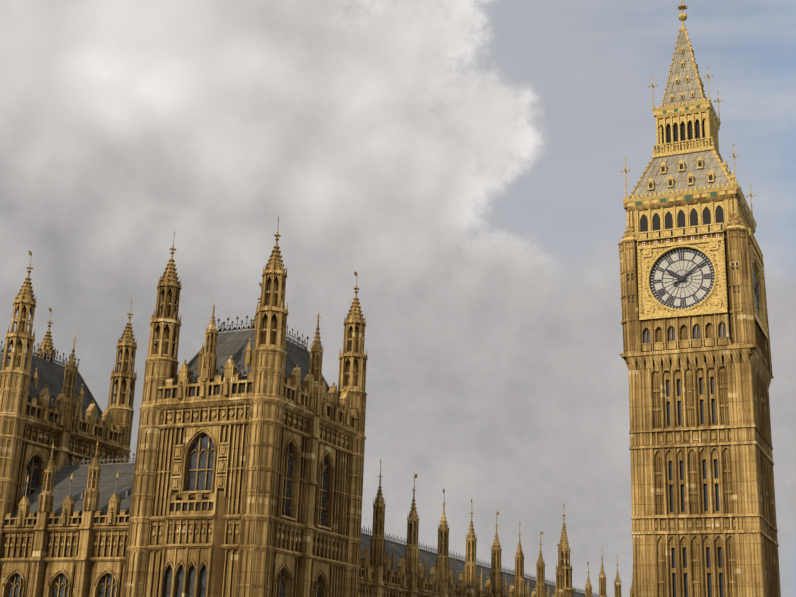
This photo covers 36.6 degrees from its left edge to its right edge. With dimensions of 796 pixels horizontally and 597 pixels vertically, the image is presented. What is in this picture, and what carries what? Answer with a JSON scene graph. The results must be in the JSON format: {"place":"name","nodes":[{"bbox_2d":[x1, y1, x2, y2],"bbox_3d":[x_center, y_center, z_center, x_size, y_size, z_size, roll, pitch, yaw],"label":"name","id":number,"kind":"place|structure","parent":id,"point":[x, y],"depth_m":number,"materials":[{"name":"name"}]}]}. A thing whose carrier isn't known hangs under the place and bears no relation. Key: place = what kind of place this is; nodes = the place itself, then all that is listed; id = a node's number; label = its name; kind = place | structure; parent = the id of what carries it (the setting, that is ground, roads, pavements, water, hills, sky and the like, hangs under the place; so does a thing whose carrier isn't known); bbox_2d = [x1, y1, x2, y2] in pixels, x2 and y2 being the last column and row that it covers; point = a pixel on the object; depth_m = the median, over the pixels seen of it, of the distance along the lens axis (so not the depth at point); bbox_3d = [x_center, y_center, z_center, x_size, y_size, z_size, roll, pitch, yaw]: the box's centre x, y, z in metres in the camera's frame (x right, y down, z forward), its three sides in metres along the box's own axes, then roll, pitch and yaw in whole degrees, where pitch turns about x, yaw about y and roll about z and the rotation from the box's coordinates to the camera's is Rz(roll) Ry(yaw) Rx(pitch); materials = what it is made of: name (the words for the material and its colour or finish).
{"place":"outdoors","nodes":[
{"label":"outdoors","id":0,"kind":"place"},
{"bbox_2d":[0,441,134,596],"bbox_3d":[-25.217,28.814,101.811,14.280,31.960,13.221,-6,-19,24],"label":"building wing","id":1,"kind":"structure","parent":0,"point":[65,531],"depth_m":99.32,"materials":[{"name":"stone"}]},
{"bbox_2d":[0,250,136,573],"bbox_3d":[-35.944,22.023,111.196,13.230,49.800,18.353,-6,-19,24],"label":"tower","id":2,"kind":"structure","parent":0,"point":[46,401],"depth_m":109.69,"materials":[{"name":"stone"}]},
{"bbox_2d":[121,217,367,596],"bbox_3d":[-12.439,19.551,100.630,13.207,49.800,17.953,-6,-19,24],"label":"tower","id":3,"kind":"structure","parent":0,"point":[248,469],"depth_m":96.27,"materials":[{"name":"stone"}]},
{"bbox_2d":[0,0,795,596],"label":"sky","id":4,"kind":"structure","parent":0,"point":[465,159],"materials":[{"name":"grey"}]},
{"bbox_2d":[358,459,633,596],"bbox_3d":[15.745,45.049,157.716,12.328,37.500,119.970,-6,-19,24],"label":"building wing","id":5,"kind":"structure","parent":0,"point":[389,568],"depth_m":125.40,"materials":[{"name":"stone"}]},
{"bbox_2d":[618,0,780,596],"bbox_3d":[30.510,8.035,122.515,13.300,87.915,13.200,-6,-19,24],"label":"clock tower","id":6,"kind":"structure","parent":0,"point":[696,355],"depth_m":117.41,"materials":[{"name":"stone"}]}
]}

